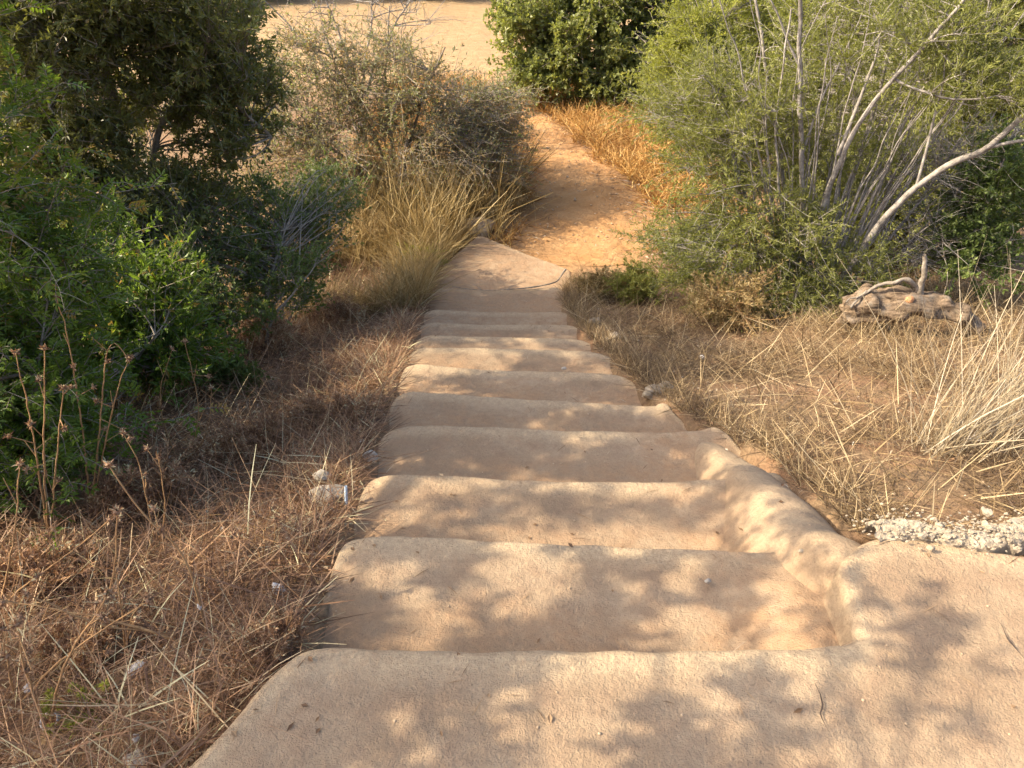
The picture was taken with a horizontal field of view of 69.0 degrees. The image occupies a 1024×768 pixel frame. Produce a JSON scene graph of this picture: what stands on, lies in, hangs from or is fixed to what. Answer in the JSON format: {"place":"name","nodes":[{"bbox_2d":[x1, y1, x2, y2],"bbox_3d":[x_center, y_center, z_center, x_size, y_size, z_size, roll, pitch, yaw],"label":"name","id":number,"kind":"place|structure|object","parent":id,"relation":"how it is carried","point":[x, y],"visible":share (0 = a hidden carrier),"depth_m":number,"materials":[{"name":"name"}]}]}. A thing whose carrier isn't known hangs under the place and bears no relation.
{"place":"outdoors","nodes":[
{"label":"outdoors","id":0,"kind":"place"},
{"bbox_2d":[207,144,300,211],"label":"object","id":1,"kind":"object","parent":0,"point":[264,175],"depth_m":10.07,"materials":[{"name":"green plant"}]},
{"bbox_2d":[452,268,565,290],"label":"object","id":2,"kind":"object","parent":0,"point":[564,270],"visible":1,"depth_m":7.48,"materials":[{"name":"beige concrete"}]},
{"bbox_2d":[0,0,1023,767],"bbox_3d":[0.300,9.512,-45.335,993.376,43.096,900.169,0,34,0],"label":"ground","id":3,"kind":"structure","parent":0,"point":[456,32],"depth_m":4.41,"materials":[{"name":"soil"}]},
{"bbox_2d":[23,682,33,692],"bbox_3d":[-1.337,0.841,2.056,0.036,0.023,0.026,24,41,31],"label":"paper scrap","id":4,"kind":"object","parent":3,"relation":"on","point":[27,690],"visible":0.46,"depth_m":2.05,"materials":[{"name":"white paper"}]},
{"bbox_2d":[3,343,77,543],"bbox_3d":[-1.663,0.254,2.706,0.345,0.924,0.151,0,34,0],"label":"dry stalk","id":5,"kind":"object","parent":3,"relation":"on","point":[30,423],"visible":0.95,"depth_m":2.66,"materials":[{"name":"brown plant"}]},
{"bbox_2d":[39,713,61,727],"bbox_3d":[-1.190,0.871,1.922,0.046,0.041,0.049,0,34,0],"label":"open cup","id":6,"kind":"object","parent":3,"relation":"on","point":[57,719],"visible":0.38,"depth_m":1.92,"materials":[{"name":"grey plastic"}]},
{"bbox_2d":[0,503,121,723],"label":"dry stalk","id":7,"kind":"object","parent":3,"relation":"on","point":[101,617],"visible":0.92,"depth_m":1.73,"materials":[{"name":"brown plant"}]},
{"bbox_2d":[0,520,125,624],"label":"dry bush","id":8,"kind":"object","parent":3,"relation":"on","point":[33,554],"visible":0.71,"depth_m":2.49,"materials":[{"name":"brown plant"}]},
{"bbox_2d":[0,457,125,616],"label":"dry stalk","id":9,"kind":"object","parent":3,"relation":"on","point":[20,463],"visible":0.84,"depth_m":2.22,"materials":[{"name":"brown plant"}]},
{"bbox_2d":[39,679,109,741],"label":"spiny thistle","id":10,"kind":"object","parent":3,"relation":"on","point":[51,696],"visible":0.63,"depth_m":1.91,"materials":[{"name":"green plant"}]},
{"bbox_2d":[0,595,153,702],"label":"dry stalk","id":11,"kind":"object","parent":3,"relation":"on","point":[137,619],"visible":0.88,"depth_m":1.92,"materials":[{"name":"brown plant"}]},
{"bbox_2d":[16,581,145,689],"bbox_3d":[-1.258,0.716,2.135,0.337,0.310,0.315,0,34,0],"label":"dry bush","id":12,"kind":"object","parent":3,"relation":"on","point":[46,646],"visible":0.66,"depth_m":2.11,"materials":[{"name":"brown plant"}]},
{"bbox_2d":[52,294,134,508],"bbox_3d":[-1.613,0.129,2.912,0.406,1.055,0.132,0,34,0],"label":"dry stalk","id":13,"kind":"object","parent":3,"relation":"on","point":[129,357],"visible":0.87,"depth_m":2.88,"materials":[{"name":"brown plant"}]},
{"bbox_2d":[0,571,196,690],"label":"dry stalk","id":14,"kind":"object","parent":3,"relation":"on","point":[36,576],"visible":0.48,"depth_m":2.02,"materials":[{"name":"brown plant"}]},
{"bbox_2d":[20,459,207,640],"bbox_3d":[-1.076,0.493,1.997,0.405,0.617,0.151,-9,35,-13],"label":"dry stalk","id":15,"kind":"object","parent":3,"relation":"on","point":[160,528],"visible":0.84,"depth_m":1.99,"materials":[{"name":"brown plant"}]},
{"bbox_2d":[0,0,228,550],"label":"mastic tree","id":16,"kind":"object","parent":3,"relation":"on","point":[23,324],"visible":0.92,"depth_m":3.02,"materials":[{"name":"green plant"}]},
{"bbox_2d":[0,187,246,494],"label":"leafy shrub","id":17,"kind":"object","parent":3,"relation":"on","point":[156,322],"visible":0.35,"depth_m":4.34,"materials":[{"name":"green plant"}]},
{"bbox_2d":[110,566,155,657],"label":"dry stalk","id":18,"kind":"object","parent":3,"relation":"on","point":[123,601],"visible":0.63,"depth_m":2.06,"materials":[{"name":"brown plant"}]},
{"bbox_2d":[122,749,149,767],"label":"rock","id":19,"kind":"object","parent":3,"relation":"on","point":[136,751],"visible":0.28,"depth_m":1.75,"materials":[{"name":"stone"}]},
{"bbox_2d":[128,660,143,675],"bbox_3d":[-1.043,0.788,2.068,0.040,0.023,0.052,0,34,0],"label":"paper scrap","id":20,"kind":"object","parent":3,"relation":"on","point":[136,664],"visible":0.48,"depth_m":2.06,"materials":[{"name":"white paper"}]},
{"bbox_2d":[69,432,214,530],"bbox_3d":[-1.554,0.423,3.132,0.563,0.381,0.351,-14,37,-20],"label":"dry bush","id":21,"kind":"object","parent":3,"relation":"on","point":[115,494],"visible":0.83,"depth_m":3.10,"materials":[{"name":"brown plant"}]},
{"bbox_2d":[119,429,165,540],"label":"dry stalk","id":22,"kind":"object","parent":3,"relation":"on","point":[129,439],"visible":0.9,"depth_m":2.72,"materials":[{"name":"brown plant"}]},
{"bbox_2d":[0,0,300,309],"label":"evergreen tree","id":23,"kind":"object","parent":3,"relation":"on","point":[207,70],"visible":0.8,"depth_m":5.18,"materials":[{"name":"green plant"}]},
{"bbox_2d":[154,338,229,465],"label":"dry stalk","id":24,"kind":"object","parent":3,"relation":"on","point":[185,340],"visible":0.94,"depth_m":3.47,"materials":[{"name":"brown plant"}]},
{"bbox_2d":[53,147,375,357],"bbox_3d":[-2.078,-1.268,6.144,2.332,1.517,3.564,23,40,30],"label":"dark shrub","id":25,"kind":"object","parent":3,"relation":"on","point":[299,217],"visible":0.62,"depth_m":5.81,"materials":[{"name":"green plant"}]},
{"bbox_2d":[195,349,273,398],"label":"green bush","id":26,"kind":"object","parent":3,"relation":"on","point":[227,369],"visible":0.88,"depth_m":4.79,"materials":[{"name":"green plant"}]},
{"bbox_2d":[0,236,477,767],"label":"dry grass","id":27,"kind":"structure","parent":3,"relation":"on","point":[340,466],"depth_m":2.55,"materials":[{"name":"brown plant"}]},
{"bbox_2d":[183,399,310,471],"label":"dry bush","id":28,"kind":"object","parent":3,"relation":"on","point":[261,424],"visible":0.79,"depth_m":3.64,"materials":[{"name":"brown plant"}]},
{"bbox_2d":[220,503,297,568],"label":"dry stalk","id":29,"kind":"object","parent":3,"relation":"on","point":[275,520],"visible":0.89,"depth_m":2.40,"materials":[{"name":"brown plant"}]},
{"bbox_2d":[223,298,310,360],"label":"dry bush","id":30,"kind":"object","parent":3,"relation":"on","point":[277,326],"visible":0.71,"depth_m":5.67,"materials":[{"name":"brown plant"}]},
{"bbox_2d":[224,604,311,671],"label":"dry bush","id":31,"kind":"object","parent":3,"relation":"on","point":[275,634],"visible":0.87,"depth_m":1.97,"materials":[{"name":"brown plant"}]},
{"bbox_2d":[272,582,284,594],"bbox_3d":[-0.722,0.633,2.297,0.039,0.045,0.031,-15,37,-22],"label":"paper scrap","id":32,"kind":"object","parent":3,"relation":"on","point":[274,584],"visible":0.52,"depth_m":2.29,"materials":[{"name":"white paper"}]},
{"bbox_2d":[257,377,344,443],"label":"dry bush","id":33,"kind":"object","parent":3,"relation":"on","point":[309,405],"visible":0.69,"depth_m":3.85,"materials":[{"name":"brown plant"}]},
{"bbox_2d":[268,227,343,266],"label":"dry bush","id":34,"kind":"object","parent":3,"relation":"on","point":[324,253],"visible":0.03,"depth_m":8.37,"materials":[{"name":"green plant"}]},
{"bbox_2d":[312,469,328,480],"bbox_3d":[-0.777,0.376,3.031,0.069,0.047,0.048,0,34,0],"label":"rock","id":35,"kind":"object","parent":3,"relation":"on","point":[324,477],"visible":0.73,"depth_m":3.02,"materials":[{"name":"grey stone"}]},
{"bbox_2d":[308,484,349,506],"bbox_3d":[-0.724,0.442,2.948,0.159,0.085,0.099,-6,34,-9],"label":"rock","id":36,"kind":"object","parent":3,"relation":"on","point":[328,489],"visible":0.52,"depth_m":2.92,"materials":[{"name":"stone"}]},
{"bbox_2d":[294,284,375,333],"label":"dry bush","id":37,"kind":"object","parent":3,"relation":"on","point":[344,307],"visible":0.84,"depth_m":6.70,"materials":[{"name":"brown plant"}]},
{"bbox_2d":[344,485,347,504],"bbox_3d":[-0.636,0.426,2.853,0.012,0.078,0.032,6,35,9],"label":"plastic stick","id":38,"kind":"object","parent":3,"relation":"on","point":[345,494],"visible":0.82,"depth_m":2.85,"materials":[{"name":"white plastic"}]},
{"bbox_2d":[321,386,381,426],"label":"dry bush","id":39,"kind":"object","parent":3,"relation":"on","point":[350,406],"visible":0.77,"depth_m":3.83,"materials":[{"name":"brown plant"}]},
{"bbox_2d":[321,212,388,263],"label":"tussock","id":40,"kind":"object","parent":3,"relation":"on","point":[360,231],"visible":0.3,"depth_m":8.64,"materials":[{"name":"brown plant"}]},
{"bbox_2d":[363,450,377,461],"bbox_3d":[-0.640,0.328,3.364,0.075,0.054,0.059,0,34,0],"label":"rock","id":41,"kind":"object","parent":3,"relation":"on","point":[371,458],"visible":0.55,"depth_m":3.35,"materials":[{"name":"grey stone"}]},
{"bbox_2d":[263,0,484,145],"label":"bare shrub","id":42,"kind":"object","parent":3,"relation":"on","point":[375,4],"visible":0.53,"depth_m":11.22,"materials":[{"name":"beige plant"}]},
{"bbox_2d":[335,145,418,196],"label":"dry bush","id":43,"kind":"object","parent":3,"relation":"on","point":[378,171],"visible":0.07,"depth_m":9.72,"materials":[{"name":"brown plant"}]},
{"bbox_2d":[333,201,421,267],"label":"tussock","id":44,"kind":"object","parent":3,"relation":"on","point":[380,213],"visible":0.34,"depth_m":8.64,"materials":[{"name":"brown plant"}]},
{"bbox_2d":[204,0,555,216],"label":"grey bush","id":45,"kind":"object","parent":3,"relation":"on","point":[457,121],"visible":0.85,"depth_m":9.08,"materials":[{"name":"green plant"}]},
{"bbox_2d":[195,108,567,325],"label":"dry grass","id":46,"kind":"structure","parent":3,"relation":"on","point":[437,221],"depth_m":8.59,"materials":[{"name":"beige plant"}]},
{"bbox_2d":[397,240,450,265],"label":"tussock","id":47,"kind":"object","parent":3,"relation":"on","point":[443,261],"visible":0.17,"depth_m":8.34,"materials":[{"name":"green plant"}]},
{"bbox_2d":[400,157,489,207],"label":"dry bush","id":48,"kind":"object","parent":3,"relation":"on","point":[434,183],"visible":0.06,"depth_m":9.60,"materials":[{"name":"brown plant"}]},
{"bbox_2d":[277,23,653,243],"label":"pebbles","id":49,"kind":"object","parent":3,"relation":"on","point":[565,179],"visible":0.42,"depth_m":10.78,"materials":[{"name":"beige stone"}]},
{"bbox_2d":[462,217,494,235],"bbox_3d":[-0.432,-1.963,9.475,0.436,0.338,0.347,0,34,0],"label":"rock","id":50,"kind":"object","parent":3,"relation":"on","point":[482,224],"visible":0.35,"depth_m":9.36,"materials":[{"name":"beige stone"}]},
{"bbox_2d":[410,157,553,233],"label":"grass tussock","id":51,"kind":"object","parent":3,"relation":"on","point":[494,200],"depth_m":9.61,"materials":[{"name":"beige plant"}]},
{"bbox_2d":[474,163,546,210],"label":"dry bush","id":52,"kind":"object","parent":3,"relation":"on","point":[518,191],"visible":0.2,"depth_m":9.90,"materials":[{"name":"brown plant"}]},
{"bbox_2d":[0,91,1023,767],"bbox_3d":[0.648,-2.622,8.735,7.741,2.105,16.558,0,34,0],"label":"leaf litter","id":53,"kind":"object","parent":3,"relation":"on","point":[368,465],"visible":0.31,"depth_m":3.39,"materials":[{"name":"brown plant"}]},
{"bbox_2d":[568,262,623,300],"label":"dry bush","id":54,"kind":"object","parent":3,"relation":"on","point":[590,280],"visible":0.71,"depth_m":7.29,"materials":[{"name":"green plant"}]},
{"bbox_2d":[192,236,1023,767],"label":"concrete staircase","id":55,"kind":"structure","parent":3,"relation":"on","point":[664,616],"depth_m":2.16,"materials":[{"name":"beige concrete"}]},
{"bbox_2d":[231,253,1023,740],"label":"leaf litter","id":56,"kind":"object","parent":55,"relation":"on","point":[549,717],"visible":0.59,"depth_m":1.99,"materials":[{"name":"brown plant"}]},
{"bbox_2d":[292,266,1010,734],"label":"pebbles","id":57,"kind":"object","parent":55,"relation":"on","point":[608,580],"visible":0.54,"depth_m":2.08,"materials":[{"name":"beige stone"}]},
{"bbox_2d":[609,332,620,338],"bbox_3d":[0.790,-0.371,5.687,0.103,0.046,0.096,-20,39,-27],"label":"rock","id":58,"kind":"object","parent":3,"relation":"on","point":[614,337],"visible":0.34,"depth_m":5.66,"materials":[{"name":"beige stone"}]},
{"bbox_2d":[596,249,678,307],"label":"bush","id":59,"kind":"object","parent":3,"relation":"on","point":[631,282],"visible":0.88,"depth_m":7.11,"materials":[{"name":"green plant"}]},
{"bbox_2d":[641,384,663,399],"bbox_3d":[0.798,0.038,4.243,0.133,0.087,0.095,-19,39,-26],"label":"rock","id":60,"kind":"object","parent":3,"relation":"on","point":[646,394],"visible":0.75,"depth_m":4.22,"materials":[{"name":"beige stone"}]},
{"bbox_2d":[482,0,823,115],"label":"carob bush","id":61,"kind":"object","parent":3,"relation":"on","point":[555,42],"visible":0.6,"depth_m":13.90,"materials":[{"name":"green plant"}]},
{"bbox_2d":[658,381,673,389],"bbox_3d":[0.892,0.014,4.324,0.103,0.040,0.068,0,34,0],"label":"rock","id":62,"kind":"object","parent":3,"relation":"on","point":[666,385],"visible":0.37,"depth_m":4.32,"materials":[{"name":"beige stone"}]},
{"bbox_2d":[657,200,758,270],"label":"green bush","id":63,"kind":"object","parent":3,"relation":"on","point":[690,246],"visible":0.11,"depth_m":8.08,"materials":[{"name":"green plant"}]},
{"bbox_2d":[670,249,794,338],"bbox_3d":[1.665,-0.680,5.715,0.899,0.654,0.906,0,34,0],"label":"dry bush","id":64,"kind":"object","parent":3,"relation":"on","point":[704,302],"visible":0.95,"depth_m":5.64,"materials":[{"name":"dry leaf"},{"name":"twig bark"}]},
{"bbox_2d":[598,0,1023,332],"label":"pale stemmed tree","id":65,"kind":"object","parent":3,"relation":"on","point":[805,236],"visible":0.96,"depth_m":5.74,"materials":[{"name":"green plant"}]},
{"bbox_2d":[611,0,1019,202],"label":"feathery bush","id":66,"kind":"object","parent":3,"relation":"on","point":[676,31],"visible":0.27,"depth_m":9.91,"materials":[{"name":"green plant"}]},
{"bbox_2d":[785,0,1023,263],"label":"evergreen bush","id":67,"kind":"object","parent":3,"relation":"on","point":[1019,4],"visible":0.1,"depth_m":7.62,"materials":[{"name":"green plant"}]},
{"bbox_2d":[795,295,1021,368],"bbox_3d":[2.465,-0.308,4.713,1.248,0.613,1.175,0,34,0],"label":"grass tussock","id":68,"kind":"object","parent":3,"relation":"on","point":[840,330],"depth_m":4.81,"materials":[{"name":"plant"}]},
{"bbox_2d":[836,254,986,336],"bbox_3d":[2.794,-0.595,5.164,1.002,0.674,0.347,0,34,0],"label":"dead log","id":69,"kind":"object","parent":3,"relation":"on","point":[905,297],"visible":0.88,"depth_m":5.11,"materials":[{"name":"brown wood"}]},
{"bbox_2d":[816,85,1023,291],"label":"shrub","id":70,"kind":"object","parent":3,"relation":"on","point":[1018,129],"visible":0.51,"depth_m":6.18,"materials":[{"name":"green plant"}]},
{"bbox_2d":[835,235,1023,475],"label":"grass tussock","id":71,"kind":"object","parent":3,"relation":"on","point":[955,430],"depth_m":3.05,"materials":[{"name":"beige plant"}]},
{"bbox_2d":[845,503,1023,556],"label":"gravel","id":72,"kind":"structure","parent":3,"relation":"on","point":[985,524],"depth_m":2.21,"materials":[{"name":"white gravel"}]},
{"bbox_2d":[889,270,1023,438],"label":"grass tussock","id":73,"kind":"object","parent":3,"relation":"on","point":[1012,383],"depth_m":3.41,"materials":[{"name":"beige plant"}]},
{"bbox_2d":[901,102,1023,307],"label":"green shrub","id":74,"kind":"object","parent":3,"relation":"on","point":[994,192],"visible":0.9,"depth_m":6.08,"materials":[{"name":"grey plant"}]},
{"bbox_2d":[321,65,767,254],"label":"dry grass","id":75,"kind":"structure","parent":0,"point":[598,137],"depth_m":12.18,"materials":[{"name":"beige plant"}]},
{"bbox_2d":[442,63,668,265],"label":"dirt path","id":76,"kind":"structure","parent":0,"point":[596,255],"depth_m":9.92,"materials":[{"name":"soil"}]},
{"bbox_2d":[548,226,1023,543],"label":"dry grass","id":77,"kind":"structure","parent":0,"point":[577,310],"depth_m":4.23,"materials":[{"name":"plant"}]}
]}

